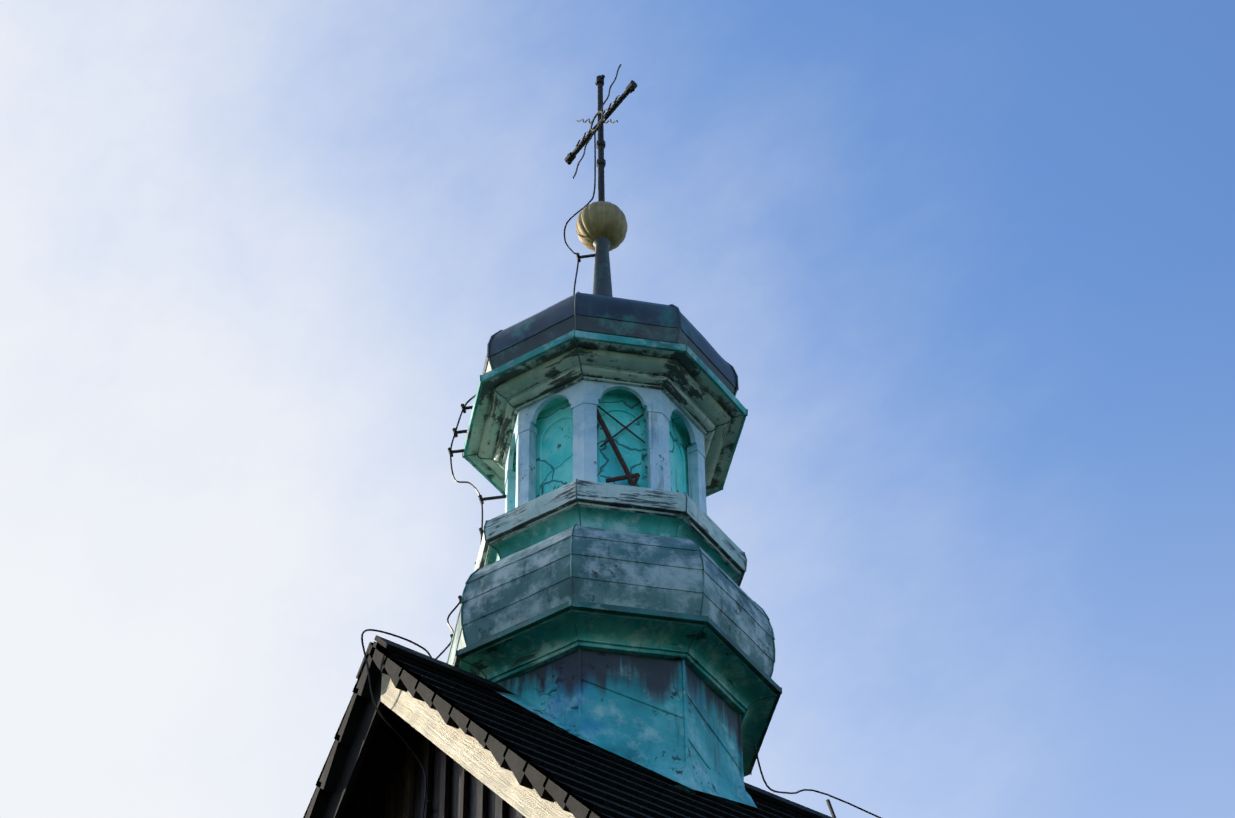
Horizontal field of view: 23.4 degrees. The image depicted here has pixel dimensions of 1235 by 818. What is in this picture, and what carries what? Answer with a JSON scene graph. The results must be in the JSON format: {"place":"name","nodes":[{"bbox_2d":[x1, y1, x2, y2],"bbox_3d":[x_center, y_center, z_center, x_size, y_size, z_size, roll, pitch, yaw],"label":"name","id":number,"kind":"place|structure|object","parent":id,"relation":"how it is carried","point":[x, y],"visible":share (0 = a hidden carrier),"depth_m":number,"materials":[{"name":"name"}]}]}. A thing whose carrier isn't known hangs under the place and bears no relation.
{"place":"outdoors","nodes":[
{"label":"outdoors","id":0,"kind":"place"},
{"bbox_2d":[534,393,688,497],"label":"arched windows","id":1,"kind":"structure","parent":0,"point":[553,425],"depth_m":18.56,"materials":[{"name":"teal glass"}]},
{"bbox_2d":[0,0,1234,817],"label":"sky","id":2,"kind":"structure","parent":0,"point":[963,271],"materials":[{"name":"blue"}]},
{"label":"ground","id":3,"kind":"structure","parent":0,"visible":0},
{"bbox_2d":[380,726,525,817],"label":"gable wall planks","id":4,"kind":"object","parent":3,"relation":"on","point":[455,789],"visible":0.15,"depth_m":16.35,"materials":[{"name":"brown wood"}]},
{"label":"side wall planks","id":5,"kind":"object","parent":3,"relation":"on","visible":0},
{"bbox_2d":[303,642,810,817],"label":"gable roof","id":6,"kind":"structure","parent":5,"relation":"on","point":[605,785],"depth_m":16.05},
{"bbox_2d":[305,641,603,817],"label":"verge bargeboards and shingle ends","id":7,"kind":"object","parent":6,"relation":"attached to","point":[512,778],"visible":0.94,"depth_m":15.94,"materials":[{"name":"brown wood"}]},
{"bbox_2d":[356,635,832,817],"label":"ridge boards","id":8,"kind":"object","parent":6,"relation":"on","point":[495,687],"visible":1,"depth_m":16.94,"materials":[{"name":"brown wood"}]},
{"bbox_2d":[446,329,781,774],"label":"metal seams","id":9,"kind":"object","parent":6,"relation":"on","point":[571,571],"visible":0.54,"depth_m":17.59,"materials":[{"name":"teal metal"}]},
{"bbox_2d":[463,330,746,496],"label":"cornice","id":10,"kind":"structure","parent":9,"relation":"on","point":[699,394],"depth_m":18.78,"materials":[{"name":"green metal"}]},
{"bbox_2d":[482,293,736,445],"bbox_3d":[-0.090,-0.115,19.456,1.758,0.672,1.755,24,-49,-24],"label":"cap","id":11,"kind":"object","parent":10,"relation":"on","point":[609,315],"visible":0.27,"depth_m":18.86,"materials":[{"name":"grey metal"}]},
{"bbox_2d":[593,237,612,296],"bbox_3d":[-0.101,-0.740,20.057,0.240,1.130,0.240,24,-49,-24],"label":"finial post","id":12,"kind":"object","parent":11,"relation":"on","point":[602,284],"visible":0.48,"depth_m":20.19,"materials":[{"name":"grey metal"}]},
{"bbox_2d":[576,201,627,251],"bbox_3d":[-0.109,-1.255,20.550,0.353,0.356,0.353,24,-49,-24],"label":"ball finial","id":13,"kind":"object","parent":12,"relation":"on","point":[595,220],"visible":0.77,"depth_m":20.42,"materials":[{"name":"gold metal"}]},
{"bbox_2d":[564,74,636,201],"bbox_3d":[-0.118,-1.884,21.154,0.068,1.427,0.860,24,-49,-24],"label":"iron cross","id":14,"kind":"object","parent":13,"relation":"on","point":[600,142],"visible":0.88,"depth_m":21.18,"materials":[{"name":"black metal"}]},
{"bbox_2d":[573,64,620,178],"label":"cross glory rays","id":15,"kind":"object","parent":14,"relation":"attached to","point":[600,122],"visible":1,"depth_m":21.29,"materials":[{"name":"metal"}]},
{"bbox_2d":[487,292,738,395],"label":"roof seams","id":16,"kind":"object","parent":11,"relation":"on","point":[576,328],"visible":0.17,"depth_m":18.94,"materials":[{"name":"grey metal"}]},
{"bbox_2d":[453,600,780,776],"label":"cornice","id":17,"kind":"structure","parent":6,"relation":"on","point":[726,668],"depth_m":17.07,"materials":[{"name":"green metal"}]},
{"bbox_2d":[447,525,773,676],"bbox_3d":[-0.065,1.499,17.910,1.881,0.784,1.878,7,-44,-8],"label":"cushion","id":18,"kind":"object","parent":17,"relation":"on","point":[636,570],"visible":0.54,"depth_m":17.27,"materials":[{"name":"metal"}]},
{"bbox_2d":[505,397,706,513],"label":"pillars","id":19,"kind":"structure","parent":18,"relation":"on","point":[520,486],"depth_m":18.46,"materials":[{"name":"white paint"}]},
{"bbox_2d":[505,380,704,476],"bbox_3d":[-0.084,0.306,19.054,1.298,0.160,1.298,24,-49,-24],"label":"arched frieze","id":20,"kind":"object","parent":19,"relation":"on","point":[679,417],"visible":0.38,"depth_m":18.73,"materials":[{"name":"white paint"}]},
{"bbox_2d":[597,405,644,485],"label":"bell gear remains","id":21,"kind":"object","parent":19,"relation":"on","point":[628,476],"visible":0.71,"depth_m":18.35,"materials":[{"name":"metal"}]},
{"bbox_2d":[474,480,745,586],"bbox_3d":[-0.071,1.102,18.291,1.752,0.349,1.753,24,-49,-24],"label":"lantern base ledge","id":22,"kind":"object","parent":18,"relation":"on","point":[635,509],"depth_m":17.79,"materials":[{"name":"metal"}]},
{"bbox_2d":[493,648,743,805],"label":"tower base wall","id":23,"kind":"structure","parent":6,"relation":"on","point":[681,710],"depth_m":16.88,"materials":[{"name":"teal metal"}]},
{"bbox_2d":[487,677,756,807],"bbox_3d":[-0.055,2.175,17.261,1.908,1.099,1.668,24,-49,-24],"label":"base flashing","id":24,"kind":"object","parent":6,"relation":"on","point":[599,734],"visible":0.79,"depth_m":16.61,"materials":[{"name":"teal metal"}]},
{"bbox_3d":[-4.031,3.248,12.528,7.520,3.805,6.600,24,-49,-24],"label":"annex","id":25,"kind":"object","parent":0,"visible":0},
{"bbox_2d":[426,253,835,817],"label":"cable brackets","id":26,"kind":"object","parent":25,"relation":"on","point":[480,497],"visible":0.4,"depth_m":18.97,"materials":[{"name":"metal"}]},
{"bbox_2d":[361,126,880,817],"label":"lightning rod cable","id":27,"kind":"object","parent":26,"relation":"attached to","point":[481,540],"visible":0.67,"depth_m":18.25,"materials":[{"name":"grey metal"}]}
]}

